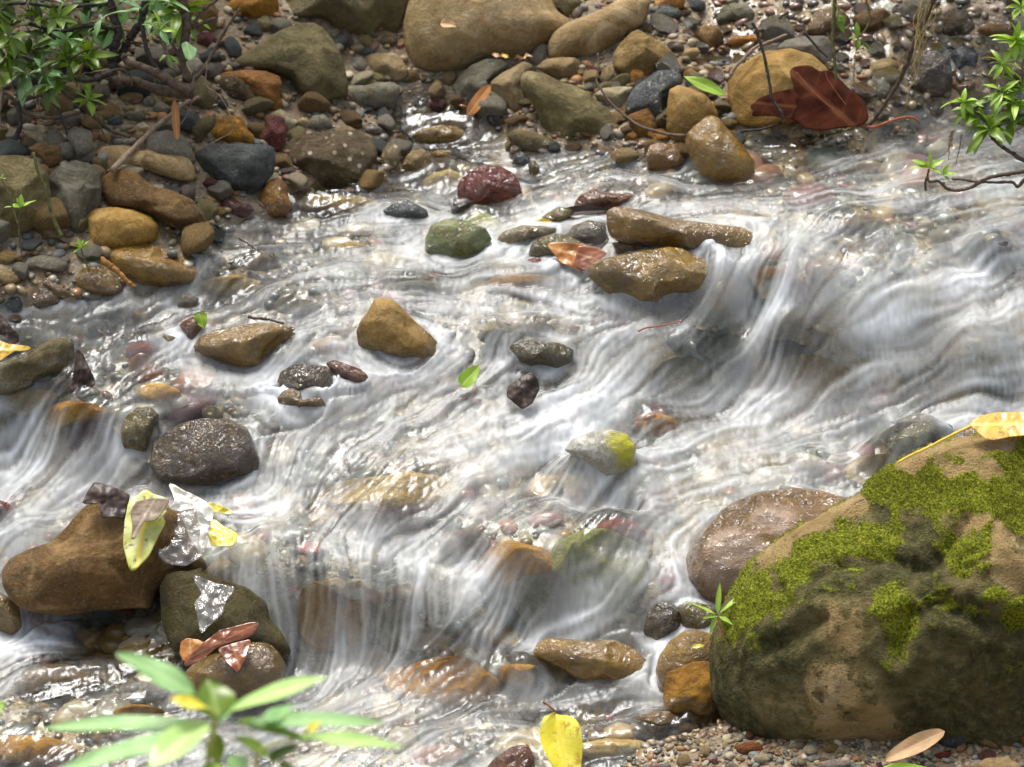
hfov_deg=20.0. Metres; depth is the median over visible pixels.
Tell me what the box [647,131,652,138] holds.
pebble
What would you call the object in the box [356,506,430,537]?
stone
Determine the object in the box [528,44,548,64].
rock
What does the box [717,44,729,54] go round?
rock
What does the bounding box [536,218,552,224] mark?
leaf
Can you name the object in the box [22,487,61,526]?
rock
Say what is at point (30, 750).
stone
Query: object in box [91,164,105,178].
rock
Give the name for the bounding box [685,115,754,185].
boulder
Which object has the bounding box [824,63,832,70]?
rock
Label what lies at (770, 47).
rock
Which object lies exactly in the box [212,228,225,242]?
pebble
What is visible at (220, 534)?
leaf
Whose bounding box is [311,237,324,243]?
pebble
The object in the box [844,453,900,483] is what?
stone
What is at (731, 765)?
pebble
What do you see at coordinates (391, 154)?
rock
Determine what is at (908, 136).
rock
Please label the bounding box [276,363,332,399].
rock
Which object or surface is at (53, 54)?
rock
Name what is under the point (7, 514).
pebble
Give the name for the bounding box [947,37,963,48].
rock
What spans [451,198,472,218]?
rock
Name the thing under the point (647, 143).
rock
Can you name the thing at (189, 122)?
rock
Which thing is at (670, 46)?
rock
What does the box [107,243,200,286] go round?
boulder
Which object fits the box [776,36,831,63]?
boulder
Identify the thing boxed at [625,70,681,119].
boulder
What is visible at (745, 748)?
pebble
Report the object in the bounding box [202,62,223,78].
pebble
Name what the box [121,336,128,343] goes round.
pebble
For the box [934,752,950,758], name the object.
pebble
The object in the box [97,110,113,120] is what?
pebble
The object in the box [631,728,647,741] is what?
pebble
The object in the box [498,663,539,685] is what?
stone
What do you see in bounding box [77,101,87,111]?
pebble
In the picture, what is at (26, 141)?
pebble
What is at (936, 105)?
rock
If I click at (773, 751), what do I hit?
pebble
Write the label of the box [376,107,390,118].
pebble
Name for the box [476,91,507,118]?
rock
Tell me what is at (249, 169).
boulder
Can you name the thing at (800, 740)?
pebble
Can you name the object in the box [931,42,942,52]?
rock
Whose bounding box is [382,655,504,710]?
stone
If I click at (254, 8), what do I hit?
boulder
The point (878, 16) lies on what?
rock
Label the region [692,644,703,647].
leaf
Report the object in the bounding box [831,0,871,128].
sapling
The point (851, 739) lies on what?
pebble
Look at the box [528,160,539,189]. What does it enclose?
pebble
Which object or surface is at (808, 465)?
stone
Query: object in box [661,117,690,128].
twig
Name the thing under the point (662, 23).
rock
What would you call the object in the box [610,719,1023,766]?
gravel
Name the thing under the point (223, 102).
twig
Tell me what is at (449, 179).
stone
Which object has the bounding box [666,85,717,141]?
boulder
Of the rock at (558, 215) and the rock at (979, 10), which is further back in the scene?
the rock at (979, 10)
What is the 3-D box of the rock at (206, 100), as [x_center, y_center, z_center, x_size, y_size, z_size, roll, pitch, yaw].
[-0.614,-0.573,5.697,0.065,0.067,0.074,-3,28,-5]
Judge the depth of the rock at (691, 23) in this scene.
5.93 m
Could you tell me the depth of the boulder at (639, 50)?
5.83 m
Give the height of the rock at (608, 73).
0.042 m
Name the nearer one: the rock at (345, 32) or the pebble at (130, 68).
the pebble at (130, 68)
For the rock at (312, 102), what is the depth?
5.76 m
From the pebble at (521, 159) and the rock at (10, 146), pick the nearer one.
the rock at (10, 146)
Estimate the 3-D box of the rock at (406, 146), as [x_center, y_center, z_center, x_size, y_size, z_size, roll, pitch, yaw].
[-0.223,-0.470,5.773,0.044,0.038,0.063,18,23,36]
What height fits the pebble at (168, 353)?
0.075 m
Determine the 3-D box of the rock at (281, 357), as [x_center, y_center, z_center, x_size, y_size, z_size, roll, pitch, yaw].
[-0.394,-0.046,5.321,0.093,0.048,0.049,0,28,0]
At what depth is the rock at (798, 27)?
5.92 m
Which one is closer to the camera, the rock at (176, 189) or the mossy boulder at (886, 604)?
the mossy boulder at (886, 604)
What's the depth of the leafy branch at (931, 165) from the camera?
5.32 m
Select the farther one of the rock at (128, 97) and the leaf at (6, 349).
the rock at (128, 97)
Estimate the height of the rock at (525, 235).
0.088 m
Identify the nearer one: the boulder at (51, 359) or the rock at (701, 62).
the boulder at (51, 359)
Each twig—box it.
[0,173,18,225]
[32,152,63,237]
[101,256,136,288]
[110,96,199,172]
[194,7,240,81]
[205,63,232,145]
[237,237,261,253]
[248,315,283,324]
[595,53,685,137]
[637,320,682,331]
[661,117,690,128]
[727,34,786,79]
[737,122,784,132]
[751,22,784,122]
[753,10,788,33]
[803,31,828,57]
[805,124,863,142]
[853,54,856,93]
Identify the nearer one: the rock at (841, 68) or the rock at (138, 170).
the rock at (138, 170)
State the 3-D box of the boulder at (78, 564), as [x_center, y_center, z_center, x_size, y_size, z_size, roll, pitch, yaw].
[-0.707,0.301,5.034,0.353,0.187,0.167,0,28,0]
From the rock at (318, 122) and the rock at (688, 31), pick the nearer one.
the rock at (318, 122)
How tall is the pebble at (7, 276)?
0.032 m
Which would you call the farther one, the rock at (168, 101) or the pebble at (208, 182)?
the rock at (168, 101)
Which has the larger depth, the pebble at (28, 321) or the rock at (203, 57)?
the rock at (203, 57)
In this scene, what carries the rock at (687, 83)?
on the ground
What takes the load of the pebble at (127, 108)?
on the ground
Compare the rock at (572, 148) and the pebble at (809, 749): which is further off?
the rock at (572, 148)
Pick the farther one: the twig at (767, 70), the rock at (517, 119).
the rock at (517, 119)
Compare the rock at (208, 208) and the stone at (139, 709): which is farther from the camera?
the rock at (208, 208)
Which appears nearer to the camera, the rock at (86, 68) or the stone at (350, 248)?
the stone at (350, 248)
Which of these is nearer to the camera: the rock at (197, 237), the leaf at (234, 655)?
the leaf at (234, 655)
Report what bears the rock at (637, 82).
on the ground
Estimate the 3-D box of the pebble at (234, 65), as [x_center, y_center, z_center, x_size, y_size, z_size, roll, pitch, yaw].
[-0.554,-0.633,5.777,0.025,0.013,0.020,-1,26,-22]
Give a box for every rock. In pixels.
[0,126,7,140]
[0,138,30,155]
[0,219,10,243]
[0,592,21,635]
[1,95,8,112]
[4,107,36,125]
[4,296,22,313]
[12,75,37,89]
[12,262,27,279]
[19,238,42,251]
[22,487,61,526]
[24,255,68,271]
[28,142,67,167]
[31,197,70,232]
[32,289,59,309]
[41,92,73,115]
[41,164,51,174]
[42,277,82,300]
[46,46,79,68]
[54,110,80,127]
[67,128,92,156]
[74,151,92,163]
[75,265,123,295]
[76,245,102,260]
[79,82,94,94]
[82,114,103,130]
[83,60,100,71]
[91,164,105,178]
[99,103,120,115]
[107,115,122,125]
[116,70,154,96]
[118,164,143,175]
[119,92,142,101]
[120,407,158,456]
[124,110,145,121]
[132,47,165,66]
[136,122,150,128]
[140,130,192,163]
[152,101,170,113]
[161,96,178,105]
[163,186,181,193]
[169,109,199,132]
[180,221,214,254]
[180,317,202,351]
[182,75,215,108]
[189,116,216,142]
[194,322,294,376]
[197,32,216,46]
[197,199,217,220]
[199,49,219,62]
[204,196,215,202]
[207,180,232,200]
[210,114,253,143]
[214,75,255,100]
[219,70,282,111]
[219,196,253,217]
[224,37,241,57]
[243,96,273,113]
[247,122,264,137]
[255,17,270,31]
[257,114,287,151]
[259,177,291,217]
[262,109,295,131]
[269,17,291,33]
[274,345,319,365]
[275,153,293,168]
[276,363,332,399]
[277,388,327,425]
[287,126,305,140]
[287,172,307,188]
[297,91,329,112]
[307,114,332,129]
[326,360,372,403]
[332,34,349,51]
[338,109,361,128]
[338,125,354,129]
[339,28,353,45]
[348,82,399,109]
[349,71,372,85]
[357,34,373,46]
[358,169,383,188]
[365,53,408,81]
[370,137,386,155]
[377,114,395,131]
[380,34,396,45]
[380,143,400,170]
[383,200,428,238]
[389,138,412,155]
[401,149,430,187]
[406,70,420,80]
[412,125,467,155]
[428,79,445,97]
[449,94,463,107]
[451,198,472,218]
[453,59,507,101]
[462,210,505,238]
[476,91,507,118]
[487,115,502,126]
[491,62,532,111]
[497,225,555,256]
[505,114,527,125]
[505,140,512,153]
[507,129,555,152]
[508,340,573,378]
[512,664,556,687]
[518,98,531,106]
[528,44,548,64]
[528,233,588,275]
[536,57,580,78]
[541,207,573,232]
[548,142,560,153]
[564,141,581,154]
[566,220,606,247]
[574,189,648,220]
[583,70,599,82]
[583,80,600,90]
[594,81,610,92]
[594,86,632,106]
[599,65,614,82]
[600,123,612,139]
[610,147,638,163]
[611,73,630,86]
[611,111,627,124]
[612,242,652,255]
[620,125,631,133]
[628,108,657,137]
[630,69,644,82]
[630,711,682,740]
[634,79,644,86]
[643,139,657,154]
[643,601,680,642]
[645,142,685,173]
[650,13,678,33]
[652,129,669,141]
[653,0,684,8]
[655,6,682,19]
[655,52,682,73]
[656,107,666,127]
[658,2,670,8]
[667,41,683,50]
[677,141,688,156]
[677,602,718,633]
[681,9,691,17]
[681,66,700,76]
[682,29,694,35]
[682,48,699,59]
[683,17,698,29]
[683,68,696,78]
[684,75,704,87]
[686,0,705,11]
[691,85,707,95]
[693,25,723,47]
[693,40,709,53]
[695,58,707,65]
[706,67,724,82]
[707,92,717,98]
[713,100,729,111]
[716,3,754,24]
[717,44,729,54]
[717,56,733,62]
[721,27,731,33]
[722,118,737,128]
[726,35,761,46]
[733,54,744,62]
[733,132,745,144]
[744,20,755,28]
[746,47,755,56]
[757,15,794,42]
[761,45,777,52]
[793,24,806,31]
[799,30,810,36]
[806,7,849,35]
[818,759,854,766]
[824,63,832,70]
[831,52,848,62]
[835,28,852,42]
[837,64,845,71]
[851,82,875,98]
[852,9,890,31]
[853,2,871,13]
[858,59,869,68]
[860,35,874,43]
[869,41,885,56]
[869,58,898,70]
[871,66,900,85]
[873,77,892,99]
[873,105,889,120]
[882,14,903,28]
[885,419,952,456]
[891,42,901,51]
[891,97,900,106]
[892,5,899,11]
[897,0,930,21]
[899,130,917,141]
[905,22,924,32]
[915,97,923,106]
[924,132,934,146]
[929,98,943,114]
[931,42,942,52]
[934,25,942,33]
[936,8,974,35]
[939,737,966,747]
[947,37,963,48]
[950,46,978,68]
[952,81,975,94]
[959,428,976,436]
[965,89,987,107]
[969,235,1011,267]
[975,7,982,17]
[975,36,985,44]
[975,757,1020,766]
[976,739,998,748]
[977,21,1016,36]
[980,53,995,61]
[988,76,996,87]
[1002,0,1021,8]
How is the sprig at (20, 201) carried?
on the ground
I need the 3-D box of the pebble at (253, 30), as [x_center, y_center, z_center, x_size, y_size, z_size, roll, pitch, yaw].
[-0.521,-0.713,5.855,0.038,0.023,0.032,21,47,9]
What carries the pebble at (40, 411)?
on the ground
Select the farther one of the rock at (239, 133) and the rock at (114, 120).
the rock at (239, 133)
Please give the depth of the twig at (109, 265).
5.34 m
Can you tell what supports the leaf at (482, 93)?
on the rock at (493, 103)
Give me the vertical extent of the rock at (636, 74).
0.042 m
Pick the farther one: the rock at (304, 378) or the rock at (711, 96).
the rock at (711, 96)
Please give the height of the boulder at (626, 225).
0.123 m
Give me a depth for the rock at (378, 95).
5.84 m
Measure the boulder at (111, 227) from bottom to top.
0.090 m
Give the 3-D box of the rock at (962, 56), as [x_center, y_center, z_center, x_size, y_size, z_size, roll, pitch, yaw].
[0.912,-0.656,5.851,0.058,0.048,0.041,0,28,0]
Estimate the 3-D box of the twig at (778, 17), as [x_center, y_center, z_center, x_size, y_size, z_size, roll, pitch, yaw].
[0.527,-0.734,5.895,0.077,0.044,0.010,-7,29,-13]
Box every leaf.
[0,313,18,342]
[0,341,30,359]
[70,349,94,395]
[82,482,129,518]
[123,490,167,570]
[131,498,168,538]
[169,484,236,545]
[171,100,179,139]
[180,638,202,660]
[181,42,196,71]
[184,622,258,666]
[194,309,211,327]
[218,640,250,671]
[440,18,457,26]
[458,365,479,387]
[466,84,490,115]
[500,53,508,57]
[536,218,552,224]
[540,701,581,766]
[548,223,608,270]
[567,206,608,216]
[683,76,725,95]
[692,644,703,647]
[751,65,919,130]
[884,729,944,761]
[884,762,923,766]
[897,412,1023,462]
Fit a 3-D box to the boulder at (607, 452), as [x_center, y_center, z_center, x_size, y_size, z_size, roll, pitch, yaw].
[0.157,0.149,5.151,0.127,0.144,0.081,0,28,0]
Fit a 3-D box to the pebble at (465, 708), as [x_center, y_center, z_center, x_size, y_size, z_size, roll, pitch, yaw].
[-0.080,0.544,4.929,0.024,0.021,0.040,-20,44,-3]
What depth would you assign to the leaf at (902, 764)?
4.60 m
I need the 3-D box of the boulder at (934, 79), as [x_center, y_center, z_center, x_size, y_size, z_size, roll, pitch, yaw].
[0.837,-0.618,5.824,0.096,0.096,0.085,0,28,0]
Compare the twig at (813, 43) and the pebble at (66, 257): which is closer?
the pebble at (66, 257)
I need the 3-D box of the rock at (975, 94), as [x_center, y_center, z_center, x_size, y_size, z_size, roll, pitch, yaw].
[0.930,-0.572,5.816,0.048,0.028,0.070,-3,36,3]
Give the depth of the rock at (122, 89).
5.64 m
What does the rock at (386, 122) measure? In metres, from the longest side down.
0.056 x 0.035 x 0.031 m
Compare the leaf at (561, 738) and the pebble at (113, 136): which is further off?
the pebble at (113, 136)
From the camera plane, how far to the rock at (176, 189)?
5.50 m
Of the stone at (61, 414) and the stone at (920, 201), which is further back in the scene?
the stone at (920, 201)
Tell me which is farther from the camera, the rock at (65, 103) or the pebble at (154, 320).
the rock at (65, 103)
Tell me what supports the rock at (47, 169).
on the ground
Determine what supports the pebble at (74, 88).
on the ground
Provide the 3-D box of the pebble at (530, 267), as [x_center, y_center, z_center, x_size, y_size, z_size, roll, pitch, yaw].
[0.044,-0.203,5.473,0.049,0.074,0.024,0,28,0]
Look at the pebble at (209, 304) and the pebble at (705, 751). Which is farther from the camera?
the pebble at (209, 304)
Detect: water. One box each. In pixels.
[0,128,1023,726]
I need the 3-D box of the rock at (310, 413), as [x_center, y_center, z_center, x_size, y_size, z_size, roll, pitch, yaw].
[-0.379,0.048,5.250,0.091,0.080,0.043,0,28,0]
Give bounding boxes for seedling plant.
[0,652,405,766]
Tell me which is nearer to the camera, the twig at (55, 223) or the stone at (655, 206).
the twig at (55, 223)
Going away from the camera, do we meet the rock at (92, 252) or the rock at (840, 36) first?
the rock at (92, 252)
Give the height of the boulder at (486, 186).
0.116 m
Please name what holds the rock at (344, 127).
on the ground
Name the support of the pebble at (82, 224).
on the ground
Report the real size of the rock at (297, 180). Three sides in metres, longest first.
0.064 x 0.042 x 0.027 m
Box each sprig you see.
[4,194,35,256]
[72,83,109,144]
[73,239,89,270]
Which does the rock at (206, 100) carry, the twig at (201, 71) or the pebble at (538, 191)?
the twig at (201, 71)
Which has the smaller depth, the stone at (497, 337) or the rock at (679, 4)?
the stone at (497, 337)
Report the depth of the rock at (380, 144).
5.73 m
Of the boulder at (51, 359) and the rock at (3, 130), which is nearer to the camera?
the boulder at (51, 359)
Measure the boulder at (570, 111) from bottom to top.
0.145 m
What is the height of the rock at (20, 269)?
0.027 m
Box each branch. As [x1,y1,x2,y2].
[865,0,937,130]
[908,151,1023,191]
[941,0,1023,164]
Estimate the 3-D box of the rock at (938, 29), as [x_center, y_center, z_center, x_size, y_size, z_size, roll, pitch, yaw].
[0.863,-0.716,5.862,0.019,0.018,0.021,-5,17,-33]
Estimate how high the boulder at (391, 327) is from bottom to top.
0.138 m
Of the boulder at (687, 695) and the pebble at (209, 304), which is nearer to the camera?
the boulder at (687, 695)
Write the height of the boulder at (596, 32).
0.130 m
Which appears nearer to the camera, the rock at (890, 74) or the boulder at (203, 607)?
the boulder at (203, 607)
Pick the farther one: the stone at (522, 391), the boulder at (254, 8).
the boulder at (254, 8)
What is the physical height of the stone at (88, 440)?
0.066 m
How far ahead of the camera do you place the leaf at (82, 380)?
5.25 m
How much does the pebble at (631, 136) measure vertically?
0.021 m
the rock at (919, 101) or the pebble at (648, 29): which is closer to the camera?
the rock at (919, 101)
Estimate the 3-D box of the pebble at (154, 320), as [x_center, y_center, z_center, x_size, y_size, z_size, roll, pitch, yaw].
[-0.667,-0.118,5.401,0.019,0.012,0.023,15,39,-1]
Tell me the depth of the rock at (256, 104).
5.71 m
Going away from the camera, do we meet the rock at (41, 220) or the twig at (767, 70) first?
the rock at (41, 220)
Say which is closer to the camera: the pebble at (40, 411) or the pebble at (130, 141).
the pebble at (40, 411)
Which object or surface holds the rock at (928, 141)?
on the ground
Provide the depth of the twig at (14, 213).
5.26 m
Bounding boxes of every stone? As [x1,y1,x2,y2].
[0,389,58,415]
[0,735,77,765]
[14,664,103,699]
[45,401,108,429]
[66,422,121,457]
[113,704,164,715]
[125,342,162,357]
[138,383,180,401]
[201,275,260,295]
[240,256,280,270]
[273,298,321,315]
[296,581,343,653]
[297,193,381,215]
[313,337,348,357]
[315,471,462,517]
[330,242,372,254]
[343,580,372,648]
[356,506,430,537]
[374,600,415,653]
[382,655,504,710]
[394,280,442,295]
[419,169,463,195]
[428,118,476,129]
[437,529,490,557]
[474,540,552,591]
[477,328,521,346]
[482,274,563,297]
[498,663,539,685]
[505,571,573,638]
[507,372,538,408]
[524,321,554,337]
[550,528,649,614]
[582,738,643,759]
[596,517,646,541]
[622,199,681,213]
[633,414,681,436]
[635,719,704,735]
[652,356,712,400]
[696,334,750,362]
[748,353,856,407]
[749,266,784,291]
[760,339,803,361]
[796,454,822,476]
[823,215,890,233]
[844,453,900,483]
[893,191,955,210]
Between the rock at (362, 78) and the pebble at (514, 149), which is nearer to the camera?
the pebble at (514, 149)
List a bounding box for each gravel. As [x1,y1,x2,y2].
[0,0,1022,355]
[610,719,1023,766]
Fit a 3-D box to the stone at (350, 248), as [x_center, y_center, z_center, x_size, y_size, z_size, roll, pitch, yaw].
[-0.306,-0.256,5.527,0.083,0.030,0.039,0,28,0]
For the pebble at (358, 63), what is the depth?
5.90 m
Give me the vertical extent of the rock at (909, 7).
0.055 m
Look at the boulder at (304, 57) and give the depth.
5.78 m
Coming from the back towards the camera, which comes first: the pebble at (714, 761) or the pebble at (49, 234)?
the pebble at (49, 234)
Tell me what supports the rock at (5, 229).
on the ground
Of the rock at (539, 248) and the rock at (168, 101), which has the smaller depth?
the rock at (539, 248)
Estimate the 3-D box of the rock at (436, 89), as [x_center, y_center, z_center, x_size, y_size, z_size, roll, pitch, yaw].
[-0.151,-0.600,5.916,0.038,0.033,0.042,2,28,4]
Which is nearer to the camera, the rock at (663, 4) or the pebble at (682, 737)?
the pebble at (682, 737)
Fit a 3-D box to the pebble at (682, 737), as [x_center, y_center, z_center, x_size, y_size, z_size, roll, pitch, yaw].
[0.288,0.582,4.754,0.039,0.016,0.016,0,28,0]
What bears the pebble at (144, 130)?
on the ground
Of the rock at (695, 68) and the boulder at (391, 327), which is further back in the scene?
the rock at (695, 68)
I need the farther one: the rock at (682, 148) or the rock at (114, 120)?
the rock at (682, 148)
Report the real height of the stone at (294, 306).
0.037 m
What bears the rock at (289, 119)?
on the ground
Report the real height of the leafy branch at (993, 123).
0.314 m
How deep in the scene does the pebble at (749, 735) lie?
4.73 m
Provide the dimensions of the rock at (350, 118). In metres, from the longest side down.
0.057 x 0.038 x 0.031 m
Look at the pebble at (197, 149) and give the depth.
5.60 m
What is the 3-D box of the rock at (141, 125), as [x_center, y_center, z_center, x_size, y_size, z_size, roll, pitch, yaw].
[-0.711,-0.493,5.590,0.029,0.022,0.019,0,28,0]
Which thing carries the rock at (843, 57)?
on the ground
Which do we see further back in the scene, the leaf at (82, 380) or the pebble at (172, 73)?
the pebble at (172, 73)
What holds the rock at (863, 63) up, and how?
on the ground
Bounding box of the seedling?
[685,583,734,643]
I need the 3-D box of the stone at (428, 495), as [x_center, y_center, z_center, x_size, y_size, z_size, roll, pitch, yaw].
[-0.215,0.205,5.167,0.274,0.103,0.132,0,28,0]
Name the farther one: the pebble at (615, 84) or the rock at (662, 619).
the pebble at (615, 84)
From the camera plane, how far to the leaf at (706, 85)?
5.69 m
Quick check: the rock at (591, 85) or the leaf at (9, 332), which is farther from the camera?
the rock at (591, 85)
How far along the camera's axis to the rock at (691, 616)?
4.93 m
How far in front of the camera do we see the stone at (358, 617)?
4.99 m
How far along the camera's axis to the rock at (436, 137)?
5.84 m
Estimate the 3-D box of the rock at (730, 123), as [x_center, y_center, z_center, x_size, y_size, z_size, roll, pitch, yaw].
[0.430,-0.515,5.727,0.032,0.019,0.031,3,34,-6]
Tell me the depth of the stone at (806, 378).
5.31 m
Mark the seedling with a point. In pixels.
(718, 604)
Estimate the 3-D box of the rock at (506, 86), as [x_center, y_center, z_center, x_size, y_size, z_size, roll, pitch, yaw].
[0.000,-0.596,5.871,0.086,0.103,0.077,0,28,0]
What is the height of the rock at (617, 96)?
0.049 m
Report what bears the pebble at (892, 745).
on the ground
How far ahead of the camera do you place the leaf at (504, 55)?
5.87 m
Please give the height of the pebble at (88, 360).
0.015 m
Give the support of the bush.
on the ground
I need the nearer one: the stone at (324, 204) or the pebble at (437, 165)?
the stone at (324, 204)
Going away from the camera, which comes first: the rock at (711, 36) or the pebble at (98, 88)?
the pebble at (98, 88)
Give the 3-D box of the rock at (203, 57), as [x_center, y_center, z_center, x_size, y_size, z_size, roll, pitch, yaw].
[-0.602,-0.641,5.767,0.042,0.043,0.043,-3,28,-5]
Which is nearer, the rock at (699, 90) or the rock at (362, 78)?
the rock at (699, 90)
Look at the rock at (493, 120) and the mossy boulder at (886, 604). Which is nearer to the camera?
the mossy boulder at (886, 604)
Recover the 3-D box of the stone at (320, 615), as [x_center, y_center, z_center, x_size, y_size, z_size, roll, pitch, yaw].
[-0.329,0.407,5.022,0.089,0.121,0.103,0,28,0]
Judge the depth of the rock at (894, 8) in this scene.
5.89 m
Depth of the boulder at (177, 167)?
5.51 m
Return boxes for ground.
[0,0,1023,766]
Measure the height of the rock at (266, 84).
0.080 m
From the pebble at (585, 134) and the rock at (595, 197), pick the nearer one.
the rock at (595, 197)
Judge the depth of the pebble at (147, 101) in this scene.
5.63 m
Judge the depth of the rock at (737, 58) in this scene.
5.86 m
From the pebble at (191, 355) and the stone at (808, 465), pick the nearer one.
the stone at (808, 465)
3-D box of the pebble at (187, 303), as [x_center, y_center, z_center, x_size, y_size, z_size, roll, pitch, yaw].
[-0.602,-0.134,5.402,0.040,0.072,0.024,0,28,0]
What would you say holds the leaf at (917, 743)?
on the gravel at (634, 760)
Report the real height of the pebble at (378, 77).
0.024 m
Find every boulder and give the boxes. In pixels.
[0,155,50,237]
[0,337,74,397]
[2,504,205,614]
[49,160,101,232]
[86,207,158,247]
[96,145,194,180]
[101,169,205,229]
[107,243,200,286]
[150,418,259,487]
[160,571,290,660]
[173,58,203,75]
[186,642,285,716]
[188,0,217,31]
[195,144,275,194]
[226,0,278,17]
[234,23,347,101]
[279,130,377,189]
[286,0,407,35]
[356,298,446,373]
[402,0,570,70]
[424,218,491,271]
[457,164,522,215]
[487,745,535,766]
[520,71,612,140]
[533,638,651,694]
[548,0,649,58]
[552,0,580,16]
[565,429,635,501]
[587,247,715,307]
[606,207,760,260]
[612,30,671,74]
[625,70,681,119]
[656,630,710,691]
[662,661,720,726]
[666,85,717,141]
[682,487,846,609]
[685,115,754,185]
[709,432,1023,749]
[728,49,827,128]
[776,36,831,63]
[905,50,952,97]
[1000,59,1023,85]
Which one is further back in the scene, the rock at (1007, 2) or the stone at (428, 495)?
the rock at (1007, 2)
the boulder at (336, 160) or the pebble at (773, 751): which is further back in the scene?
the boulder at (336, 160)
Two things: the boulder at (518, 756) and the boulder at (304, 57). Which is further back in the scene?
the boulder at (304, 57)
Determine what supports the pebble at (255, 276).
on the ground
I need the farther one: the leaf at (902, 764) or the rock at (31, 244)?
the rock at (31, 244)
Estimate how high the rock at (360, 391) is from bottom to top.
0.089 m
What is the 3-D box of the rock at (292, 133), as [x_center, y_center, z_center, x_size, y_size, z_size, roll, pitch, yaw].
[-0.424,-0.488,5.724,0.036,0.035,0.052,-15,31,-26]
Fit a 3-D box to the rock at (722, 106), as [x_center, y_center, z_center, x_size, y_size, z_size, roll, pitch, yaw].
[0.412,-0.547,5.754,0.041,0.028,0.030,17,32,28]
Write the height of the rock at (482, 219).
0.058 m
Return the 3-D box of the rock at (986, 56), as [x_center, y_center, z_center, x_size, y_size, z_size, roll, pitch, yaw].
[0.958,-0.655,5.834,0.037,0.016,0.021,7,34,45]
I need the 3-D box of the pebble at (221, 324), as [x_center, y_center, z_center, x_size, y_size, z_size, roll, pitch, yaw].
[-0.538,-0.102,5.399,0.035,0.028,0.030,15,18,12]
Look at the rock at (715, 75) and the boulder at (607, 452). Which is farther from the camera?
the rock at (715, 75)
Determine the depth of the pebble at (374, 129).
5.79 m
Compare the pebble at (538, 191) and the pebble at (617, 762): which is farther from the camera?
the pebble at (538, 191)
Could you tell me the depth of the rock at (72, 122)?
5.56 m
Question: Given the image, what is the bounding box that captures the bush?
[0,0,218,141]
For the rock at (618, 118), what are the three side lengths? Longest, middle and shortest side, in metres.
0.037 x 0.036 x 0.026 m
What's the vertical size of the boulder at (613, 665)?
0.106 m
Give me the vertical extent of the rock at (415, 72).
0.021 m
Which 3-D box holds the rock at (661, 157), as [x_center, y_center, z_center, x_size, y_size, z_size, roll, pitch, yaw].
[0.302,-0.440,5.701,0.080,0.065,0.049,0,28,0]
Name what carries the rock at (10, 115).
on the ground
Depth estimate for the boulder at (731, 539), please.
4.97 m
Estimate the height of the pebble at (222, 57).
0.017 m
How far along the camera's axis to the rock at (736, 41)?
5.93 m
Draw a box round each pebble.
[0,250,15,264]
[0,269,20,284]
[0,500,15,531]
[5,128,14,138]
[6,314,21,322]
[16,93,34,103]
[19,136,35,147]
[23,319,33,324]
[31,406,49,418]
[39,229,58,239]
[46,128,64,144]
[52,316,60,321]
[59,142,74,159]
[62,254,69,261]
[64,83,82,98]
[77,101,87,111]
[77,217,87,231]
[85,357,91,365]
[88,326,96,332]
[91,82,109,102]
[91,157,107,168]
[95,57,107,73]
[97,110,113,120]
[107,316,122,326]
[108,133,116,141]
[109,376,117,380]
[120,124,132,130]
[120,399,135,405]
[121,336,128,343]
[122,105,134,111]
[123,138,136,144]
[124,56,135,70]
[125,380,140,390]
[133,131,143,136]
[138,127,148,133]
[142,96,154,106]
[144,338,159,346]
[148,316,158,324]
[154,68,175,84]
[156,117,172,130]
[160,334,178,366]
[169,47,177,56]
[177,293,198,319]
[180,184,195,199]
[184,351,198,363]
[187,142,194,150]
[194,147,201,153]
[201,300,215,309]
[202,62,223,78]
[202,177,217,187]
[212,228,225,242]
[214,207,225,215]
[216,98,227,109]
[217,321,229,328]
[218,53,225,60]
[228,62,239,68]
[243,23,262,36]
[250,274,258,279]
[263,226,271,233]
[279,167,295,173]
[289,266,297,271]
[290,200,299,211]
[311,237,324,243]
[336,43,344,51]
[346,214,356,223]
[350,57,366,70]
[353,124,362,128]
[357,46,375,55]
[361,124,382,134]
[362,105,372,112]
[364,78,376,84]
[371,73,387,81]
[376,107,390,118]
[417,728,443,745]
[428,96,446,112]
[430,150,450,171]
[437,207,450,217]
[442,70,456,84]
[449,742,460,746]
[452,747,474,764]
[461,705,469,712]
[485,731,494,736]
[509,145,521,163]
[512,151,529,179]
[522,108,529,114]
[522,258,545,274]
[527,207,534,214]
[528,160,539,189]
[532,185,549,200]
[547,704,559,713]
[556,153,567,159]
[577,69,584,75]
[579,131,590,138]
[586,66,599,74]
[600,186,609,191]
[606,707,615,713]
[608,132,615,138]
[609,80,620,86]
[612,123,619,128]
[613,758,622,765]
[618,704,638,723]
[624,132,638,140]
[626,186,639,193]
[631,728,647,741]
[643,26,653,32]
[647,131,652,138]
[671,197,680,202]
[672,180,688,194]
[676,734,694,741]
[676,754,690,766]
[700,745,710,756]
[711,759,718,764]
[724,763,737,766]
[735,742,763,754]
[745,731,753,739]
[753,753,769,763]
[769,749,779,754]
[787,742,804,749]
[793,738,807,742]
[803,744,817,754]
[823,743,837,752]
[844,738,855,741]
[888,741,897,748]
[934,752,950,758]
[978,750,995,759]

